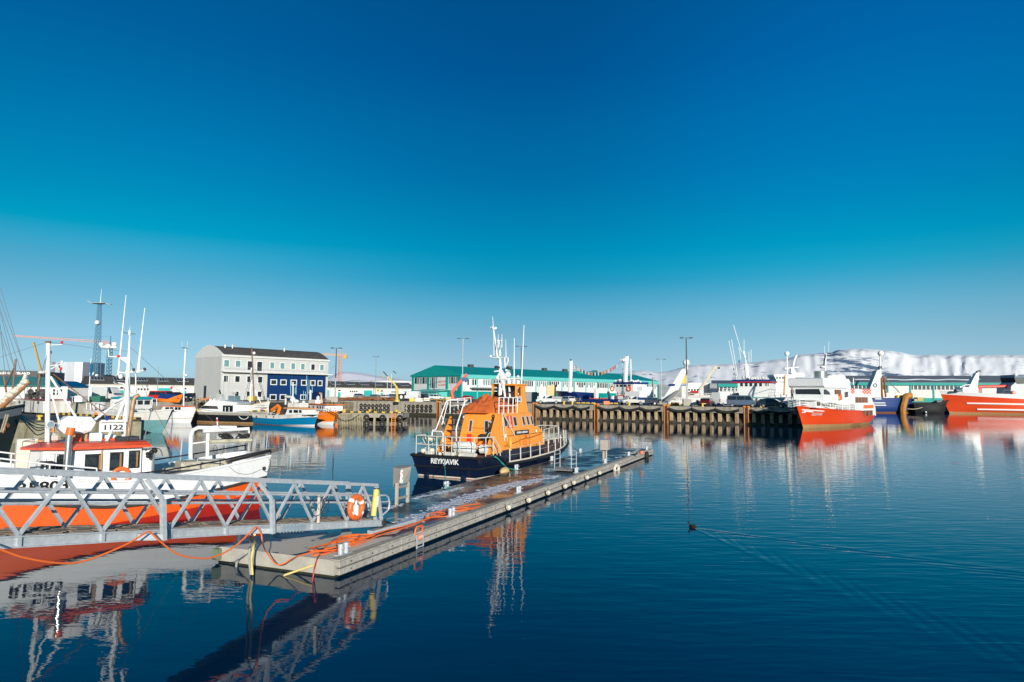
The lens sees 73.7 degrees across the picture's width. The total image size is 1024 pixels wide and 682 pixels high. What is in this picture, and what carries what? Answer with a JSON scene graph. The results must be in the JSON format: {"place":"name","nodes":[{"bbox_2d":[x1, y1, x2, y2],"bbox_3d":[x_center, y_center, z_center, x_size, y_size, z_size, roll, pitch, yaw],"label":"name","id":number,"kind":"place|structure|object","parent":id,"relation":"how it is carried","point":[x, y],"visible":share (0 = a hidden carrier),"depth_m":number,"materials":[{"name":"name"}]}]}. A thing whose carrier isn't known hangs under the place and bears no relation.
{"place":"outdoors","nodes":[
{"label":"outdoors","id":0,"kind":"place"},
{"bbox_2d":[0,370,64,380],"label":"exhibition hall","id":1,"kind":"structure","parent":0,"point":[61,376],"depth_m":199.34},
{"bbox_2d":[51,362,104,382],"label":"drum hall","id":2,"kind":"structure","parent":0,"point":[76,371],"depth_m":254.35,"materials":[{"name":"metal"}]},
{"bbox_2d":[88,289,111,375],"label":"radio tower","id":3,"kind":"structure","parent":0,"point":[99,321],"depth_m":255.68,"materials":[{"name":"metal"}]},
{"bbox_2d":[81,376,411,396],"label":"warehouse","id":4,"kind":"structure","parent":0,"point":[347,389],"depth_m":256.22,"materials":[{"name":"white metal"}]},
{"bbox_2d":[328,372,400,381],"bbox_3d":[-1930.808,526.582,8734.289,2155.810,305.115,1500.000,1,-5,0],"label":"hills","id":5,"kind":"structure","parent":0,"point":[347,376],"depth_m":9132.90,"materials":[{"name":"snow"}]},
{"bbox_2d":[11,396,929,407],"bbox_3d":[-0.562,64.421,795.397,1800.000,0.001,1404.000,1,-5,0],"label":"ground","id":6,"kind":"structure","parent":0,"point":[181,400],"depth_m":155.24,"materials":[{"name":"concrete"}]},
{"bbox_2d":[0,376,67,400],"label":"harbour hut","id":7,"kind":"object","parent":6,"relation":"on","point":[55,392],"visible":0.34,"depth_m":114.81,"materials":[{"name":"white glass"}]},
{"bbox_2d":[52,388,62,395],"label":"window","id":8,"kind":"structure","parent":7,"relation":"in","point":[55,392],"depth_m":116.33,"materials":[{"name":"white glass"}]},
{"bbox_2d":[32,342,41,370],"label":"boom crane","id":9,"kind":"object","parent":6,"relation":"on","point":[37,356],"visible":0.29,"depth_m":230.06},
{"bbox_2d":[15,335,112,374],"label":"tower crane","id":10,"kind":"object","parent":6,"relation":"on","point":[109,364],"visible":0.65,"depth_m":420.97,"materials":[{"name":"metal"}]},
{"bbox_2d":[57,381,88,400],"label":"shed","id":11,"kind":"object","parent":6,"relation":"on","point":[80,388],"visible":0.35,"depth_m":122.58,"materials":[{"name":"metal"}]},
{"bbox_2d":[74,396,86,401],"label":"tub","id":12,"kind":"object","parent":6,"relation":"on","point":[78,399],"visible":0.82,"depth_m":110.92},
{"bbox_2d":[88,361,92,400],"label":"flagpole","id":13,"kind":"object","parent":6,"relation":"on","point":[91,368],"visible":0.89,"depth_m":119.70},
{"bbox_2d":[90,396,105,401],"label":"tub","id":14,"kind":"object","parent":6,"relation":"on","point":[97,398],"visible":1,"depth_m":114.76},
{"bbox_2d":[92,387,123,399],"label":"parked van","id":15,"kind":"object","parent":6,"relation":"on","point":[110,392],"visible":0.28,"depth_m":130.53,"materials":[{"name":"white metal"}]},
{"bbox_2d":[148,391,173,400],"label":"parked van","id":16,"kind":"object","parent":6,"relation":"on","point":[155,394],"visible":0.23,"depth_m":120.80,"materials":[{"name":"red metal"}]},
{"bbox_2d":[182,393,194,400],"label":"parked car","id":17,"kind":"object","parent":6,"relation":"on","point":[190,396],"visible":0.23,"depth_m":132.68,"materials":[{"name":"black metal"}]},
{"bbox_2d":[191,397,211,402],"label":"rope heap","id":18,"kind":"object","parent":6,"relation":"on","point":[200,401],"visible":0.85,"depth_m":117.10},
{"bbox_2d":[194,344,332,399],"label":"office building","id":19,"kind":"structure","parent":6,"relation":"on","point":[277,370],"depth_m":167.00,"materials":[{"name":"white paint"}]},
{"bbox_2d":[256,361,262,371],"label":"window","id":20,"kind":"structure","parent":19,"relation":"in","point":[259,365],"depth_m":166.17,"materials":[{"name":"white glass"}]},
{"bbox_2d":[313,392,323,399],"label":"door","id":21,"kind":"structure","parent":19,"relation":"in","point":[315,394],"depth_m":177.71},
{"bbox_2d":[323,349,346,380],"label":"tower crane","id":22,"kind":"object","parent":6,"relation":"on","point":[340,362],"visible":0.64,"depth_m":520.08,"materials":[{"name":"metal"}]},
{"bbox_2d":[331,347,341,401],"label":"street lamp","id":23,"kind":"object","parent":6,"relation":"on","point":[334,399],"visible":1,"depth_m":149.52,"materials":[{"name":"metal"}]},
{"bbox_2d":[322,397,395,399],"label":"scrap pile","id":24,"kind":"object","parent":6,"relation":"on","point":[368,398],"visible":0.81,"depth_m":179.48,"materials":[{"name":"metal"}]},
{"bbox_2d":[370,379,411,384],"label":"warehouse","id":25,"kind":"structure","parent":6,"relation":"on","point":[402,381],"depth_m":408.13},
{"bbox_2d":[403,391,420,399],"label":"parked van","id":26,"kind":"object","parent":6,"relation":"on","point":[411,394],"visible":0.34,"depth_m":204.32,"materials":[{"name":"white metal"}]},
{"bbox_2d":[429,394,444,399],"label":"parked car","id":27,"kind":"object","parent":6,"relation":"on","point":[434,396],"visible":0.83,"depth_m":203.79,"materials":[{"name":"white metal"}]},
{"bbox_2d":[450,374,467,398],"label":"boom lift","id":28,"kind":"object","parent":6,"relation":"on","point":[463,378],"visible":0.75,"depth_m":199.13,"materials":[{"name":"metal"}]},
{"bbox_2d":[457,338,468,395],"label":"street lamp","id":29,"kind":"object","parent":6,"relation":"on","point":[462,361],"visible":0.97,"depth_m":215.03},
{"bbox_2d":[525,392,536,401],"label":"container","id":30,"kind":"object","parent":6,"relation":"on","point":[531,396],"visible":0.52,"depth_m":182.60,"materials":[{"name":"metal"}]},
{"bbox_2d":[410,364,658,398],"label":"fish hall","id":31,"kind":"structure","parent":6,"relation":"on","point":[442,381],"depth_m":276.71,"materials":[{"name":"teal paint"}]},
{"bbox_2d":[539,386,545,398],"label":"fish bins","id":32,"kind":"object","parent":6,"relation":"on","point":[542,391],"visible":0.64,"depth_m":176.56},
{"bbox_2d":[536,395,561,403],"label":"parked pickup","id":33,"kind":"object","parent":6,"relation":"on","point":[550,398],"visible":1,"depth_m":139.25,"materials":[{"name":"white metal"}]},
{"bbox_2d":[546,385,552,394],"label":"fish bins","id":34,"kind":"object","parent":6,"relation":"on","point":[549,389],"visible":0.54,"depth_m":176.82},
{"bbox_2d":[560,396,575,402],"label":"parked car","id":35,"kind":"object","parent":6,"relation":"on","point":[567,399],"visible":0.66,"depth_m":149.94,"materials":[{"name":"metal"}]},
{"bbox_2d":[618,396,644,404],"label":"parked pickup","id":36,"kind":"object","parent":6,"relation":"on","point":[635,400],"visible":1,"depth_m":135.17,"materials":[{"name":"white metal"}]},
{"bbox_2d":[637,397,658,404],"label":"parked car","id":37,"kind":"object","parent":6,"relation":"on","point":[652,401],"visible":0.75,"depth_m":137.13,"materials":[{"name":"grey metal"}]},
{"bbox_2d":[658,385,679,398],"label":"office building","id":38,"kind":"structure","parent":6,"relation":"on","point":[665,388],"depth_m":421.03,"materials":[{"name":"white glass"}]},
{"bbox_2d":[680,337,692,405],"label":"street lamp","id":39,"kind":"object","parent":6,"relation":"on","point":[686,402],"visible":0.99,"depth_m":127.06,"materials":[{"name":"metal"}]},
{"bbox_2d":[700,398,714,405],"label":"parked car","id":40,"kind":"object","parent":6,"relation":"on","point":[708,401],"visible":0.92,"depth_m":122.58,"materials":[{"name":"red metal"}]},
{"bbox_2d":[711,392,730,405],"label":"parked van","id":41,"kind":"object","parent":6,"relation":"on","point":[719,397],"visible":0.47,"depth_m":130.98,"materials":[{"name":"white metal"}]},
{"bbox_2d":[711,380,761,397],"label":"shed","id":42,"kind":"structure","parent":6,"relation":"on","point":[725,384],"depth_m":297.63,"materials":[{"name":"metal"}]},
{"bbox_2d":[726,395,757,406],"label":"parked van","id":43,"kind":"object","parent":6,"relation":"on","point":[732,400],"visible":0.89,"depth_m":118.42,"materials":[{"name":"blue metal"}]},
{"bbox_2d":[757,399,787,407],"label":"parked car","id":44,"kind":"object","parent":6,"relation":"on","point":[763,403],"visible":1,"depth_m":115.80,"materials":[{"name":"black metal"}]},
{"bbox_2d":[845,376,1023,401],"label":"shed","id":45,"kind":"structure","parent":6,"relation":"on","point":[927,388],"depth_m":319.35,"materials":[{"name":"metal"}]},
{"bbox_2d":[0,411,1023,681],"bbox_3d":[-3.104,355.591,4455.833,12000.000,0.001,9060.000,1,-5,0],"label":"water","id":46,"kind":"structure","parent":0,"point":[884,547],"depth_m":17.80,"materials":[{"name":"blue liquid"}]},
{"bbox_2d":[0,287,31,455],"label":"schooner","id":47,"kind":"object","parent":46,"relation":"on","point":[10,418],"visible":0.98,"depth_m":50.77,"materials":[{"name":"wood"}]},
{"bbox_2d":[3,359,72,422],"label":"fishing boat","id":48,"kind":"object","parent":46,"relation":"on","point":[30,398],"visible":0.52,"depth_m":86.12,"materials":[{"name":"metal"}]},
{"bbox_2d":[12,412,143,442],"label":"jetty","id":49,"kind":"object","parent":46,"relation":"in","point":[136,430],"visible":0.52,"depth_m":66.11,"materials":[{"name":"concrete"}]},
{"bbox_2d":[6,402,197,413],"bbox_3d":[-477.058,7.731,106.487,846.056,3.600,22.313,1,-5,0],"label":"quay wall","id":50,"kind":"structure","parent":46,"relation":"in","point":[77,407],"depth_m":104.24,"materials":[{"name":"concrete"}]},
{"bbox_2d":[157,393,182,401],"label":"tender","id":51,"kind":"object","parent":50,"relation":"on","point":[168,397],"visible":0.94,"depth_m":113.12,"materials":[{"name":"plastic"}]},
{"bbox_2d":[83,373,173,432],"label":"fishing boat","id":52,"kind":"object","parent":46,"relation":"on","point":[143,405],"visible":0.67,"depth_m":80.67,"materials":[{"name":"white paint"}]},
{"bbox_2d":[0,297,279,528],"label":"fishing boat","id":53,"kind":"object","parent":46,"relation":"on","point":[79,447],"visible":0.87,"depth_m":24.77,"materials":[{"name":"white wood"}]},
{"bbox_2d":[161,342,196,422],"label":"motor boat","id":54,"kind":"object","parent":46,"relation":"on","point":[184,414],"visible":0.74,"depth_m":105.16,"materials":[{"name":"white paint"}]},
{"bbox_2d":[192,373,265,423],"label":"speedboat","id":55,"kind":"object","parent":46,"relation":"on","point":[233,410],"visible":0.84,"depth_m":106.54,"materials":[{"name":"plastic"}]},
{"bbox_2d":[200,406,217,408],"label":"window","id":56,"kind":"structure","parent":55,"relation":"in","point":[204,407],"depth_m":107.52,"materials":[{"name":"black glass"}]},
{"bbox_2d":[223,405,232,411],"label":"window","id":57,"kind":"structure","parent":55,"relation":"in","point":[229,408],"depth_m":105.93,"materials":[{"name":"black glass"}]},
{"bbox_2d":[244,347,270,409],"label":"fishing boat","id":58,"kind":"object","parent":46,"relation":"on","point":[260,406],"visible":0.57,"depth_m":129.65,"materials":[{"name":"metal"}]},
{"bbox_2d":[197,401,353,410],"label":"quay wall","id":59,"kind":"structure","parent":46,"relation":"in","point":[348,406],"depth_m":148.70,"materials":[{"name":"concrete"}]},
{"bbox_2d":[252,380,318,425],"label":"fishing boat","id":60,"kind":"object","parent":46,"relation":"on","point":[299,414],"visible":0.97,"depth_m":100.71,"materials":[{"name":"blue paint"}]},
{"bbox_2d":[197,410,408,424],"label":"jetty","id":61,"kind":"object","parent":46,"relation":"in","point":[374,418],"visible":0.46,"depth_m":105.53,"materials":[{"name":"concrete"}]},
{"bbox_2d":[302,387,344,424],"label":"fishing boat","id":62,"kind":"object","parent":46,"relation":"on","point":[328,414],"visible":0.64,"depth_m":103.97,"materials":[{"name":"orange paint"}]},
{"bbox_2d":[212,447,653,577],"bbox_3d":[1.621,7.819,37.791,4.296,0.972,42.191,-1,-5,23],"label":"pontoon","id":63,"kind":"object","parent":46,"relation":"on","point":[282,547],"visible":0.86,"depth_m":23.22,"materials":[{"name":"concrete"}]},
{"bbox_2d":[0,467,395,548],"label":"gangway","id":64,"kind":"object","parent":63,"relation":"on","point":[25,535],"visible":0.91,"depth_m":14.25,"materials":[{"name":"metal"}]},
{"bbox_2d":[248,534,251,574],"bbox_3d":[-6.533,5.344,17.074,0.118,1.429,2.037,2,-5,-21],"label":"grey hose","id":65,"kind":"object","parent":64,"relation":"hanging from","point":[249,548],"visible":0.99,"depth_m":17.87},
{"bbox_2d":[250,534,255,574],"bbox_3d":[-6.457,5.342,17.066,0.101,1.377,1.790,2,-5,-22],"label":"yellow hose","id":66,"kind":"object","parent":64,"relation":"hanging from","point":[253,547],"visible":0.99,"depth_m":17.77,"materials":[{"name":"rubber"}]},
{"bbox_2d":[309,495,328,522],"bbox_3d":[-5.105,4.502,18.263,0.248,0.720,0.735,-1,-5,24],"label":"wire reel","id":67,"kind":"object","parent":64,"relation":"attached to","point":[318,505],"visible":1,"depth_m":18.26,"materials":[{"name":"metal"}]},
{"bbox_2d":[347,494,364,520],"bbox_3d":[-4.517,4.841,19.790,0.181,0.805,1.013,-1,-5,23],"label":"lifebuoy","id":68,"kind":"object","parent":64,"relation":"hanging from","point":[355,512],"visible":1,"depth_m":19.70,"materials":[{"name":"orange plastic"}]},
{"bbox_2d":[371,488,379,515],"bbox_3d":[-4.146,4.874,20.676,0.179,0.846,0.303,-1,-5,23],"label":"rescue tube","id":69,"kind":"object","parent":64,"relation":"attached to","point":[375,500],"visible":1,"depth_m":20.61,"materials":[{"name":"plastic"}]},
{"bbox_2d":[232,534,248,544],"bbox_3d":[-7.826,5.706,19.837,0.272,0.298,0.520,-1,-5,23],"label":"mooring bollard","id":70,"kind":"object","parent":63,"relation":"on","point":[240,538],"visible":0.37,"depth_m":19.70,"materials":[{"name":"metal"}]},
{"bbox_2d":[0,503,481,564],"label":"orange hose","id":71,"kind":"object","parent":63,"relation":"on","point":[352,542],"visible":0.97,"depth_m":18.52,"materials":[{"name":"rubber"}]},
{"bbox_2d":[283,564,313,575],"bbox_3d":[-5.654,6.093,17.991,0.851,0.411,0.088,1,-5,-6],"label":"yellow rope","id":72,"kind":"object","parent":63,"relation":"attached to","point":[306,567],"visible":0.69,"depth_m":17.98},
{"bbox_2d":[312,550,337,580],"bbox_3d":[-4.980,5.993,18.351,0.358,0.681,1.794,0,-5,12],"label":"red hose","id":73,"kind":"object","parent":63,"relation":"hanging from","point":[316,562],"visible":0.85,"depth_m":17.52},
{"bbox_2d":[334,542,350,555],"bbox_3d":[-4.562,5.629,18.499,0.272,0.298,0.520,-1,-5,23],"label":"mooring bollard","id":74,"kind":"object","parent":63,"relation":"on","point":[343,548],"visible":1,"depth_m":18.46,"materials":[{"name":"metal"}]},
{"bbox_2d":[367,518,415,533],"bbox_3d":[-3.873,6.022,22.228,0.220,0.100,2.364,-2,-5,26],"label":"steel channel","id":75,"kind":"object","parent":63,"relation":"on","point":[390,526],"visible":0.93,"depth_m":22.04,"materials":[{"name":"metal"}]},
{"bbox_2d":[393,465,411,504],"bbox_3d":[-4.359,5.710,27.157,0.730,1.497,0.721,2,-5,-17],"label":"power pedestal","id":76,"kind":"object","parent":63,"relation":"on","point":[401,474],"visible":1,"depth_m":27.04,"materials":[{"name":"white paint"}]},
{"bbox_2d":[414,524,423,548],"bbox_3d":[-2.919,6.188,21.454,0.132,0.779,0.496,-1,-5,23],"label":"escape ladder","id":77,"kind":"object","parent":63,"relation":"attached to","point":[420,536],"visible":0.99,"depth_m":21.38,"materials":[{"name":"orange plastic"}]},
{"bbox_2d":[447,507,456,517],"bbox_3d":[-2.145,6.114,24.396,0.272,0.298,0.520,-1,-5,23],"label":"mooring bollard","id":78,"kind":"object","parent":63,"relation":"on","point":[451,511],"visible":1,"depth_m":24.25,"materials":[{"name":"metal"}]},
{"bbox_2d":[382,457,619,522],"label":"slush ice","id":79,"kind":"structure","parent":63,"relation":"on","point":[420,516],"depth_m":29.24,"materials":[{"name":"ice"}]},
{"bbox_2d":[552,449,578,470],"bbox_3d":[3.091,6.871,39.428,1.250,1.124,1.400,-1,-5,23],"label":"boarding step","id":80,"kind":"object","parent":63,"relation":"on","point":[559,468],"visible":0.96,"depth_m":39.18,"materials":[{"name":"metal"}]},
{"bbox_2d":[598,439,609,460],"bbox_3d":[6.124,7.284,45.486,0.655,1.417,0.640,-1,-5,23],"label":"power pedestal","id":81,"kind":"object","parent":63,"relation":"on","point":[604,445],"visible":0.93,"depth_m":45.27,"materials":[{"name":"metal"}]},
{"bbox_2d":[353,401,532,416],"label":"quay wall","id":82,"kind":"structure","parent":46,"relation":"in","point":[398,406],"depth_m":153.04,"materials":[{"name":"concrete"}]},
{"bbox_2d":[382,371,399,401],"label":"boom crane","id":83,"kind":"object","parent":82,"relation":"on","point":[396,399],"visible":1,"depth_m":152.41,"materials":[{"name":"metal"}]},
{"bbox_2d":[532,403,537,418],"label":"quay ladder","id":84,"kind":"object","parent":82,"relation":"attached to","point":[534,410],"visible":0.95,"depth_m":137.79,"materials":[{"name":"metal"}]},
{"bbox_2d":[410,316,568,479],"bbox_3d":[0.210,3.842,46.944,5.147,10.313,17.323,-2,-5,28],"label":"rescue boat","id":85,"kind":"object","parent":46,"relation":"on","point":[508,439],"visible":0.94,"depth_m":41.98,"materials":[{"name":"metal"}]},
{"bbox_2d":[456,394,515,412],"bbox_3d":[-1.722,3.958,43.575,2.700,1.200,3.371,-2,-5,28],"label":"covered dinghy","id":86,"kind":"object","parent":85,"relation":"on","point":[486,403],"visible":0.91,"depth_m":42.71,"materials":[{"name":"fabric"}]},
{"bbox_2d":[556,355,656,403],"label":"fishing boat","id":87,"kind":"object","parent":46,"relation":"on","point":[627,387],"visible":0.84,"depth_m":156.17,"materials":[{"name":"metal"}]},
{"bbox_2d":[536,404,801,425],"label":"quay wall","id":88,"kind":"structure","parent":46,"relation":"in","point":[791,418],"depth_m":123.60,"materials":[{"name":"concrete"}]},
{"bbox_2d":[553,405,572,409],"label":"fender roll","id":89,"kind":"object","parent":88,"relation":"attached to","point":[560,408],"visible":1,"depth_m":134.16,"materials":[{"name":"black rubber"}]},
{"bbox_2d":[593,404,599,420],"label":"quay ladder","id":90,"kind":"object","parent":88,"relation":"attached to","point":[595,412],"visible":0.95,"depth_m":131.06,"materials":[{"name":"metal"}]},
{"bbox_2d":[598,406,618,410],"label":"fender roll","id":91,"kind":"object","parent":88,"relation":"attached to","point":[605,409],"visible":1,"depth_m":129.46,"materials":[{"name":"black rubber"}]},
{"bbox_2d":[619,406,639,410],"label":"fender roll","id":92,"kind":"object","parent":88,"relation":"attached to","point":[624,409],"visible":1,"depth_m":127.36,"materials":[{"name":"black rubber"}]},
{"bbox_2d":[639,406,660,411],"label":"fender roll","id":93,"kind":"object","parent":88,"relation":"attached to","point":[648,410],"visible":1,"depth_m":125.36,"materials":[{"name":"black rubber"}]},
{"bbox_2d":[663,405,669,422],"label":"quay ladder","id":94,"kind":"object","parent":88,"relation":"attached to","point":[665,414],"visible":0.97,"depth_m":124.14,"materials":[{"name":"metal"}]},
{"bbox_2d":[668,407,691,411],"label":"fender roll","id":95,"kind":"object","parent":88,"relation":"attached to","point":[674,410],"visible":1,"depth_m":122.50,"materials":[{"name":"black rubber"}]},
{"bbox_2d":[691,408,714,412],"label":"fender roll","id":96,"kind":"object","parent":88,"relation":"attached to","point":[702,411],"visible":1,"depth_m":120.45,"materials":[{"name":"black rubber"}]},
{"bbox_2d":[715,408,738,412],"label":"fender roll","id":97,"kind":"object","parent":88,"relation":"attached to","point":[722,411],"visible":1,"depth_m":118.39,"materials":[{"name":"black rubber"}]},
{"bbox_2d":[743,406,749,424],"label":"quay ladder","id":98,"kind":"object","parent":88,"relation":"attached to","point":[746,416],"visible":0.96,"depth_m":117.05,"materials":[{"name":"metal"}]},
{"bbox_2d":[750,409,770,413],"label":"fender roll","id":99,"kind":"object","parent":88,"relation":"attached to","point":[759,412],"visible":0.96,"depth_m":115.61,"materials":[{"name":"black rubber"}]},
{"bbox_2d":[574,402,787,406],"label":"quay wall","id":100,"kind":"structure","parent":46,"relation":"in","point":[703,405],"depth_m":134.91,"materials":[{"name":"concrete"}]},
{"bbox_2d":[662,359,738,404],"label":"trawler","id":101,"kind":"object","parent":46,"relation":"on","point":[697,392],"visible":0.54,"depth_m":142.27,"materials":[{"name":"white paint"}]},
{"bbox_2d":[717,325,789,405],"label":"fishing boat","id":102,"kind":"object","parent":46,"relation":"on","point":[753,387],"visible":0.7,"depth_m":135.76,"materials":[{"name":"white paint"}]},
{"bbox_2d":[762,351,804,397],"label":"trawler","id":103,"kind":"object","parent":46,"relation":"on","point":[782,383],"visible":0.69,"depth_m":156.47,"materials":[{"name":"white paint"}]},
{"bbox_2d":[788,346,875,427],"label":"tour boat","id":104,"kind":"object","parent":46,"relation":"on","point":[821,399],"visible":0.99,"depth_m":110.18,"materials":[{"name":"red metal"}]},
{"bbox_2d":[867,351,912,412],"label":"trawler","id":105,"kind":"object","parent":46,"relation":"on","point":[884,402],"visible":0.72,"depth_m":222.12,"materials":[{"name":"metal"}]},
{"bbox_2d":[907,397,948,412],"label":"tug","id":106,"kind":"object","parent":46,"relation":"on","point":[937,406],"visible":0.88,"depth_m":219.41,"materials":[{"name":"black metal"}]},
{"bbox_2d":[939,370,1023,414],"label":"trawler","id":107,"kind":"object","parent":46,"relation":"on","point":[1006,398],"visible":0.99,"depth_m":217.04,"materials":[{"name":"metal"}]},
{"bbox_2d":[0,0,1023,380],"label":"sky","id":108,"kind":"structure","parent":0,"point":[604,182],"materials":[{"name":"blue"}]},
{"bbox_2d":[621,349,1023,396],"bbox_3d":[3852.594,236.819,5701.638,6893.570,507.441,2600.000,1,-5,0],"label":"mountain","id":109,"kind":"structure","parent":0,"point":[857,362],"depth_m":6214.95,"materials":[{"name":"snow"}]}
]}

